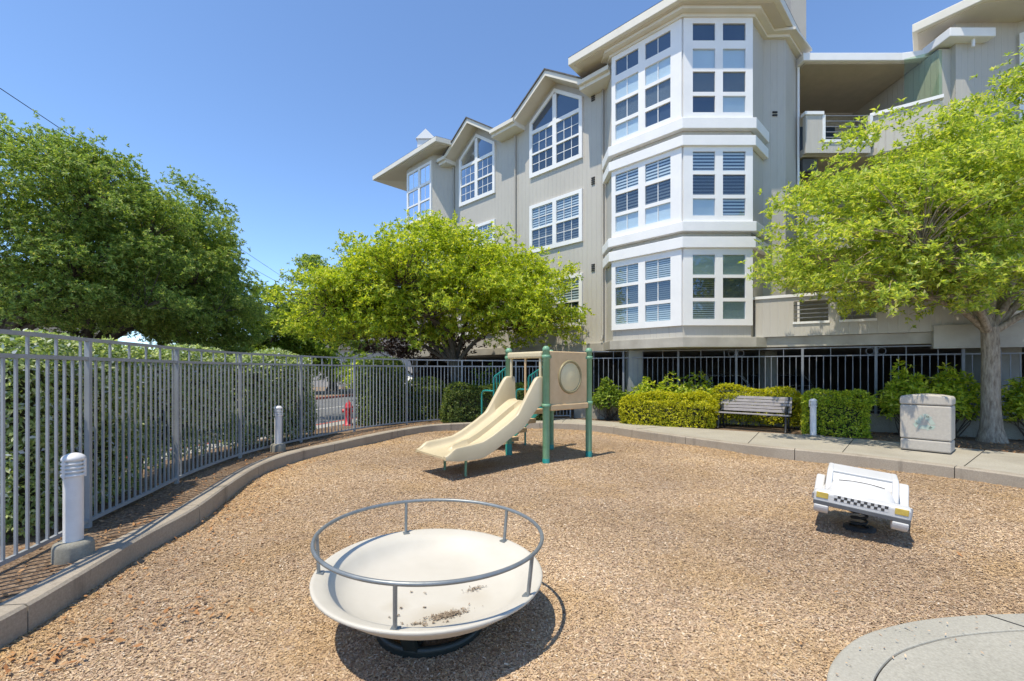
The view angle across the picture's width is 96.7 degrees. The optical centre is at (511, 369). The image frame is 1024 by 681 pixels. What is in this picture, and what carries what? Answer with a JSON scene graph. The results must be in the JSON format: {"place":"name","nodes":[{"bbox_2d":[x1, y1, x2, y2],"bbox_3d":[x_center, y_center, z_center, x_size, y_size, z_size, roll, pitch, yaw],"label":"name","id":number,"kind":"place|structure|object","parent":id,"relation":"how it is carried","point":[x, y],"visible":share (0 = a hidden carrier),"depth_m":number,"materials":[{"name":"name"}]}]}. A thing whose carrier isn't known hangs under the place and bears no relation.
{"place":"outdoors","nodes":[
{"label":"outdoors","id":0,"kind":"place"},
{"bbox_2d":[15,311,127,351],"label":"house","id":1,"kind":"structure","parent":0,"point":[52,328],"depth_m":21.86,"materials":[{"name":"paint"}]},
{"bbox_2d":[0,130,280,283],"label":"overhead cable","id":2,"kind":"object","parent":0,"point":[89,179],"visible":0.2,"depth_m":13.21,"materials":[{"name":"black rubber"}]},
{"bbox_2d":[0,420,462,602],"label":"planting strip","id":3,"kind":"object","parent":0,"point":[37,561],"visible":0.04,"depth_m":5.40,"materials":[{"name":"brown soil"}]},
{"bbox_2d":[0,328,143,541],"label":"hedge","id":4,"kind":"object","parent":3,"relation":"on","point":[8,341],"visible":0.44,"depth_m":4.59,"materials":[{"name":"green plant"}]},
{"bbox_2d":[51,452,94,564],"bbox_3d":[-3.720,1.201,3.860,0.280,0.998,0.280,0,0,0],"label":"bollard light","id":5,"kind":"object","parent":3,"relation":"on","point":[74,544],"visible":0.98,"depth_m":3.81,"materials":[{"name":"metal"}]},
{"bbox_2d":[112,343,237,483],"bbox_3d":[-5.505,0.566,7.418,0.996,2.074,2.826,0,0,-6],"label":"hedge","id":6,"kind":"object","parent":3,"relation":"on","point":[139,353],"visible":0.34,"depth_m":7.38,"materials":[{"name":"green plant"}]},
{"bbox_2d":[219,347,317,449],"bbox_3d":[-5.269,0.549,10.066,1.157,2.112,2.486,0,0,11],"label":"hedge","id":7,"kind":"object","parent":3,"relation":"on","point":[270,359],"visible":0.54,"depth_m":9.61,"materials":[{"name":"green plant"}]},
{"bbox_2d":[270,406,285,451],"bbox_3d":[-4.600,1.201,8.950,0.280,0.998,0.280,0,0,0],"label":"bollard light","id":8,"kind":"object","parent":3,"relation":"on","point":[277,445],"visible":0.99,"depth_m":8.89,"materials":[{"name":"metal"}]},
{"bbox_2d":[0,329,570,566],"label":"picket fence","id":9,"kind":"object","parent":3,"relation":"on","point":[88,359],"visible":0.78,"depth_m":5.52,"materials":[{"name":"grey metal"}]},
{"bbox_2d":[356,355,409,426],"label":"hedge","id":10,"kind":"object","parent":3,"relation":"on","point":[399,388],"visible":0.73,"depth_m":13.12,"materials":[{"name":"green plant"}]},
{"bbox_2d":[404,376,446,421],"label":"hedge","id":11,"kind":"object","parent":3,"relation":"on","point":[433,400],"visible":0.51,"depth_m":14.27,"materials":[{"name":"green plant"}]},
{"bbox_2d":[260,209,595,387],"bbox_3d":[-2.790,-1.934,16.082,11.109,7.124,6.487,0,0,0],"label":"broadleaf tree","id":12,"kind":"object","parent":3,"relation":"on","point":[396,293],"visible":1,"depth_m":14.68,"materials":[{"name":"green plant"}]},
{"bbox_2d":[463,363,520,389],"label":"shrub","id":13,"kind":"object","parent":3,"relation":"on","point":[480,381],"visible":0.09,"depth_m":15.55,"materials":[{"name":"green plant"}]},
{"bbox_2d":[438,381,554,422],"bbox_3d":[-0.469,0.999,14.333,3.717,1.333,1.154,0,0,-10],"label":"hedge","id":14,"kind":"object","parent":3,"relation":"on","point":[463,405],"visible":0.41,"depth_m":13.96,"materials":[{"name":"green plant"}]},
{"bbox_2d":[136,418,356,463],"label":"sidewalk","id":15,"kind":"structure","parent":0,"point":[333,423],"depth_m":12.71,"materials":[{"name":"concrete"}]},
{"bbox_2d":[161,396,361,450],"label":"street","id":16,"kind":"structure","parent":0,"point":[333,409],"depth_m":19.94,"materials":[{"name":"grey asphalt"}]},
{"bbox_2d":[313,387,356,396],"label":"verge","id":17,"kind":"structure","parent":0,"point":[333,393],"depth_m":32.58,"materials":[{"name":"soil"}]},
{"bbox_2d":[0,109,211,349],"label":"street tree","id":18,"kind":"object","parent":17,"relation":"on","point":[31,305],"visible":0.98,"depth_m":13.76,"materials":[{"name":"green plant"}]},
{"bbox_2d":[1,152,264,357],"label":"street tree","id":19,"kind":"object","parent":17,"relation":"on","point":[173,325],"visible":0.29,"depth_m":18.18,"materials":[{"name":"green plant"}]},
{"bbox_2d":[110,219,276,360],"bbox_3d":[-15.261,-2.886,21.560,7.732,9.005,6.824,0,0,0],"label":"street tree","id":20,"kind":"object","parent":17,"relation":"on","point":[237,335],"visible":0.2,"depth_m":21.41,"materials":[{"name":"green plant"}]},
{"bbox_2d":[228,280,345,381],"bbox_3d":[-14.889,-2.184,30.669,8.123,7.605,6.627,0,0,0],"label":"street tree","id":21,"kind":"object","parent":17,"relation":"on","point":[292,344],"visible":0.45,"depth_m":29.40,"materials":[{"name":"green plant"}]},
{"bbox_2d":[279,241,383,390],"bbox_3d":[-13.380,-4.172,35.005,7.670,11.560,7.398,0,0,0],"label":"street tree","id":22,"kind":"object","parent":17,"relation":"on","point":[314,259],"visible":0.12,"depth_m":34.49,"materials":[{"name":"green plant"}]},
{"bbox_2d":[312,348,361,391],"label":"bush","id":23,"kind":"object","parent":17,"relation":"on","point":[338,360],"visible":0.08,"depth_m":32.46,"materials":[{"name":"green plant"}]},
{"bbox_2d":[342,400,352,425],"bbox_3d":[-4.720,1.240,13.135,0.380,0.720,0.330,0,0,0],"label":"fire hydrant","id":24,"kind":"object","parent":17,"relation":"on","point":[349,413],"visible":0.49,"depth_m":13.07,"materials":[{"name":"red metal"}]},
{"bbox_2d":[342,362,361,388],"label":"bush","id":25,"kind":"object","parent":17,"relation":"on","point":[349,377],"visible":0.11,"depth_m":25.59,"materials":[{"name":"green plant"}]},
{"bbox_2d":[334,349,377,392],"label":"bush","id":26,"kind":"object","parent":17,"relation":"on","point":[349,360],"visible":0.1,"depth_m":29.67,"materials":[{"name":"green plant"}]},
{"bbox_2d":[310,338,412,386],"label":"house","id":27,"kind":"structure","parent":17,"relation":"on","point":[343,351],"depth_m":43.65,"materials":[{"name":"paint"}]},
{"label":"utility pole","id":28,"kind":"object","parent":17,"relation":"on","visible":0},
{"bbox_2d":[0,88,298,287],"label":"overhead cable","id":29,"kind":"object","parent":28,"relation":"attached to","point":[78,140],"visible":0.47,"depth_m":15.23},
{"bbox_2d":[357,317,486,385],"bbox_3d":[-3.570,-0.319,18.447,4.663,3.842,4.162,0,0,29],"label":"plum tree","id":30,"kind":"object","parent":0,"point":[403,351],"visible":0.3,"depth_m":18.22,"materials":[{"name":"green plant"}]},
{"bbox_2d":[0,0,962,354],"label":"sky","id":31,"kind":"structure","parent":0,"point":[290,110],"materials":[{"name":"blue"}]},
{"bbox_2d":[0,428,1023,680],"bbox_3d":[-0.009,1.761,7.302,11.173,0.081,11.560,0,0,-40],"label":"wood chips","id":32,"kind":"object","parent":0,"point":[454,668],"visible":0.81,"depth_m":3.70,"materials":[{"name":"brown wood"}]},
{"bbox_2d":[309,498,543,658],"bbox_3d":[-0.556,1.443,3.154,1.552,0.714,1.547,0,0,0],"label":"spinner bowl","id":33,"kind":"object","parent":32,"relation":"on","point":[369,585],"visible":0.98,"depth_m":3.10,"materials":[{"name":"metal"}]},
{"bbox_2d":[389,585,486,625],"bbox_3d":[-0.473,1.521,2.952,0.590,0.047,0.603,0,0,0],"label":"bowl debris","id":34,"kind":"object","parent":33,"relation":"in","point":[445,614],"visible":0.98,"depth_m":2.85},
{"bbox_2d":[0,431,977,676],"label":"fallen leaves","id":35,"kind":"object","parent":32,"relation":"on","point":[53,658],"visible":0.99,"depth_m":3.15,"materials":[{"name":"brown plant"}]},
{"bbox_2d":[415,346,592,476],"bbox_3d":[-0.439,0.683,9.167,3.460,2.275,2.491,0,0,-40],"label":"play structure","id":36,"kind":"object","parent":32,"relation":"on","point":[564,382],"visible":0.99,"depth_m":8.64,"materials":[{"name":"beige paint"}]},
{"bbox_2d":[812,463,912,533],"bbox_3d":[3.865,1.463,5.053,0.867,0.675,0.998,0,0,37],"label":"spring car","id":37,"kind":"object","parent":32,"relation":"on","point":[867,492],"visible":0.99,"depth_m":4.87,"materials":[{"name":"white plastic"}]},
{"bbox_2d":[536,418,1023,473],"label":"pavement","id":38,"kind":"structure","parent":0,"point":[1001,461],"depth_m":9.39,"materials":[{"name":"concrete"}]},
{"bbox_2d":[638,426,984,465],"bbox_3d":[5.738,1.575,10.920,2.730,0.004,11.030,0,0,-41],"label":"pavement joint","id":39,"kind":"object","parent":38,"relation":"on","point":[847,446],"visible":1,"depth_m":9.36,"materials":[{"name":"grey concrete"}]},
{"bbox_2d":[802,399,823,436],"bbox_3d":[7.180,1.129,10.850,0.320,0.898,0.320,0,0,0],"label":"bollard light","id":40,"kind":"object","parent":38,"relation":"on","point":[812,404],"visible":1,"depth_m":10.79,"materials":[{"name":"metal"}]},
{"bbox_2d":[900,394,955,453],"bbox_3d":[8.120,1.023,8.900,0.550,1.110,0.750,0,0,-40],"label":"recycling bin","id":41,"kind":"object","parent":38,"relation":"on","point":[927,422],"visible":1,"depth_m":8.71,"materials":[{"name":"beige concrete"}]},
{"bbox_2d":[554,412,1023,453],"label":"planting soil","id":42,"kind":"structure","parent":0,"point":[972,442],"depth_m":10.87,"materials":[{"name":"brown soil"}]},
{"bbox_2d":[592,377,630,419],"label":"shrub","id":43,"kind":"object","parent":42,"relation":"on","point":[600,397],"visible":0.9,"depth_m":14.28,"materials":[{"name":"green plant"}]},
{"bbox_2d":[629,376,677,400],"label":"shrub","id":44,"kind":"object","parent":42,"relation":"on","point":[643,388],"visible":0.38,"depth_m":13.76,"materials":[{"name":"green plant"}]},
{"bbox_2d":[618,390,719,428],"bbox_3d":[4.476,1.101,13.097,2.792,1.110,1.051,0,0,28],"label":"hedge","id":45,"kind":"object","parent":42,"relation":"on","point":[677,413],"visible":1,"depth_m":12.79,"materials":[{"name":"green plant"}]},
{"bbox_2d":[648,371,717,402],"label":"shrub","id":46,"kind":"object","parent":42,"relation":"on","point":[685,387],"visible":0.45,"depth_m":13.30,"materials":[{"name":"green plant"}]},
{"bbox_2d":[715,396,791,433],"bbox_3d":[6.372,1.146,12.047,1.720,0.910,0.705,0,0,39],"label":"park bench","id":47,"kind":"object","parent":42,"relation":"on","point":[744,403],"visible":0.96,"depth_m":12.11,"materials":[{"name":"grey wood"}]},
{"bbox_2d":[707,382,803,428],"bbox_3d":[6.679,0.973,12.702,2.591,1.260,1.097,0,0,31],"label":"hedge","id":48,"kind":"object","parent":42,"relation":"on","point":[795,410],"visible":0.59,"depth_m":12.52,"materials":[{"name":"green plant"}]},
{"bbox_2d":[574,405,1023,439],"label":"wall","id":49,"kind":"structure","parent":42,"relation":"on","point":[888,425],"depth_m":11.60,"materials":[{"name":"concrete"}]},
{"bbox_2d":[580,345,1023,416],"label":"iron fence","id":50,"kind":"object","parent":49,"relation":"on","point":[877,354],"visible":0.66,"depth_m":12.56,"materials":[{"name":"black metal"}]},
{"bbox_2d":[800,388,876,438],"bbox_3d":[7.963,1.045,11.181,1.556,1.221,1.137,0,0,33],"label":"hedge","id":51,"kind":"object","parent":42,"relation":"on","point":[846,415],"visible":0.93,"depth_m":10.89,"materials":[{"name":"green plant"}]},
{"bbox_2d":[738,44,1023,443],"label":"broadleaf tree","id":52,"kind":"object","parent":42,"relation":"on","point":[955,217],"visible":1,"depth_m":9.13,"materials":[{"name":"green plant"}]},
{"bbox_2d":[874,359,938,434],"bbox_3d":[9.571,0.646,10.895,1.406,1.923,1.369,0,0,33],"label":"shrub","id":53,"kind":"object","parent":42,"relation":"on","point":[894,391],"visible":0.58,"depth_m":10.89,"materials":[{"name":"green plant"}]},
{"bbox_2d":[872,432,1020,452],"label":"leaf litter","id":54,"kind":"object","parent":42,"relation":"on","point":[966,441],"visible":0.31,"depth_m":9.74,"materials":[{"name":"brown plant"}]},
{"bbox_2d":[926,362,980,437],"bbox_3d":[10.369,0.707,10.843,1.271,1.804,1.210,0,0,-17],"label":"shrub","id":55,"kind":"object","parent":42,"relation":"on","point":[958,392],"visible":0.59,"depth_m":10.58,"materials":[{"name":"green plant"}]},
{"bbox_2d":[1001,377,1023,435],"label":"shrub","id":56,"kind":"object","parent":42,"relation":"on","point":[1013,400],"visible":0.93,"depth_m":10.21,"materials":[{"name":"green plant"}]},
{"bbox_2d":[876,631,1023,680],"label":"path","id":57,"kind":"structure","parent":0,"point":[965,658],"depth_m":2.71,"materials":[{"name":"concrete"}]},
{"bbox_2d":[827,614,1023,680],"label":"path edging","id":58,"kind":"object","parent":57,"relation":"on","point":[866,662],"visible":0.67,"depth_m":2.93,"materials":[{"name":"concrete"}]},
{"bbox_2d":[836,616,1010,676],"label":"stray chips","id":59,"kind":"object","parent":58,"relation":"on","point":[898,640],"visible":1,"depth_m":2.86,"materials":[{"name":"brown wood"}]},
{"bbox_2d":[986,614,1023,626],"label":"path joint","id":60,"kind":"object","parent":58,"relation":"on","point":[1004,620],"visible":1,"depth_m":3.13,"materials":[{"name":"grey concrete"}]},
{"label":"ground","id":61,"kind":"structure","parent":0,"visible":0},
{"bbox_2d":[316,394,352,399],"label":"street kerb","id":62,"kind":"structure","parent":61,"relation":"on","point":[333,396],"depth_m":28.00,"materials":[{"name":"red paint"}]},
{"bbox_2d":[0,422,1023,647],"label":"kerb","id":63,"kind":"structure","parent":61,"relation":"on","point":[32,607],"depth_m":6.43,"materials":[{"name":"concrete"}]},
{"bbox_2d":[373,0,1023,418],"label":"apartment building","id":64,"kind":"structure","parent":61,"relation":"on","point":[643,160],"depth_m":13.95,"materials":[{"name":"beige paint"}]},
{"bbox_2d":[407,161,431,223],"bbox_3d":[-4.566,-8.625,22.373,2.120,2.650,0.075,0,0,45],"label":"window","id":65,"kind":"structure","parent":64,"relation":"in","point":[419,181],"depth_m":22.29,"materials":[{"name":"glass"}]},
{"bbox_2d":[459,313,493,335],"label":"window","id":66,"kind":"structure","parent":64,"relation":"in","point":[463,313],"depth_m":20.77,"materials":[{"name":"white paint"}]},
{"bbox_2d":[459,134,495,206],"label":"window","id":67,"kind":"structure","parent":64,"relation":"in","point":[477,164],"depth_m":20.33,"materials":[{"name":"white glass"}]},
{"bbox_2d":[462,219,495,259],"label":"window","id":68,"kind":"structure","parent":64,"relation":"in","point":[484,225],"depth_m":19.90,"materials":[{"name":"white glass"}]},
{"bbox_2d":[529,188,582,253],"bbox_3d":[1.614,-5.550,17.179,2.560,1.880,0.075,0,0,45],"label":"window","id":69,"kind":"structure","parent":64,"relation":"in","point":[556,222],"depth_m":17.10,"materials":[{"name":"white glass"}]},
{"bbox_2d":[529,88,582,178],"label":"window","id":70,"kind":"structure","parent":64,"relation":"in","point":[556,130],"depth_m":17.11,"materials":[{"name":"white glass"}]},
{"bbox_2d":[530,273,582,330],"bbox_3d":[1.614,-2.525,17.179,2.560,1.910,0.075,0,0,45],"label":"window","id":71,"kind":"structure","parent":64,"relation":"in","point":[574,297],"depth_m":16.56,"materials":[{"name":"white glass"}]},
{"bbox_2d":[612,248,682,329],"bbox_3d":[4.032,-2.365,13.790,0.075,2.190,2.310,0,0,-45],"label":"window","id":72,"kind":"structure","parent":64,"relation":"in","point":[647,290],"depth_m":13.72,"materials":[{"name":"white glass"}]},
{"bbox_2d":[612,147,682,237],"bbox_3d":[4.032,-5.275,13.790,0.075,2.150,2.310,0,0,-45],"label":"window","id":73,"kind":"structure","parent":64,"relation":"in","point":[648,193],"depth_m":13.72,"materials":[{"name":"white paint"}]},
{"bbox_2d":[612,18,682,145],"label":"window","id":74,"kind":"structure","parent":64,"relation":"in","point":[647,76],"depth_m":13.72,"materials":[{"name":"white glass"}]},
{"bbox_2d":[683,248,752,325],"bbox_3d":[5.857,-2.365,12.963,1.965,2.190,0.075,0,0,0],"label":"window","id":75,"kind":"structure","parent":64,"relation":"in","point":[716,291],"depth_m":12.94,"materials":[{"name":"white glass"}]},
{"bbox_2d":[683,146,752,220],"bbox_3d":[5.857,-5.275,12.963,1.965,2.150,0.075,0,0,0],"label":"window","id":76,"kind":"structure","parent":64,"relation":"in","point":[718,180],"depth_m":12.93,"materials":[{"name":"white paint"}]},
{"bbox_2d":[683,18,752,116],"bbox_3d":[5.857,-8.575,12.963,1.965,2.890,0.075,0,0,0],"label":"window","id":77,"kind":"structure","parent":64,"relation":"in","point":[718,52],"depth_m":12.92,"materials":[{"name":"white paint"}]},
{"bbox_2d":[679,374,757,398],"bbox_3d":[8.800,0.889,19.495,1.794,1.419,4.410,0,0,0],"label":"parked car","id":78,"kind":"object","parent":64,"relation":"on","point":[741,380],"visible":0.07,"depth_m":18.74,"materials":[{"name":"black metal"}]},
{"bbox_2d":[745,374,831,403],"bbox_3d":[11.600,0.889,19.795,1.794,1.419,4.410,0,0,0],"label":"parked car","id":79,"kind":"object","parent":64,"relation":"on","point":[795,381],"visible":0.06,"depth_m":18.91,"materials":[{"name":"black metal"}]},
{"bbox_2d":[1019,32,1023,124],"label":"window","id":80,"kind":"structure","parent":64,"relation":"in","point":[1021,35],"depth_m":13.49,"materials":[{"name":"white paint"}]}
]}

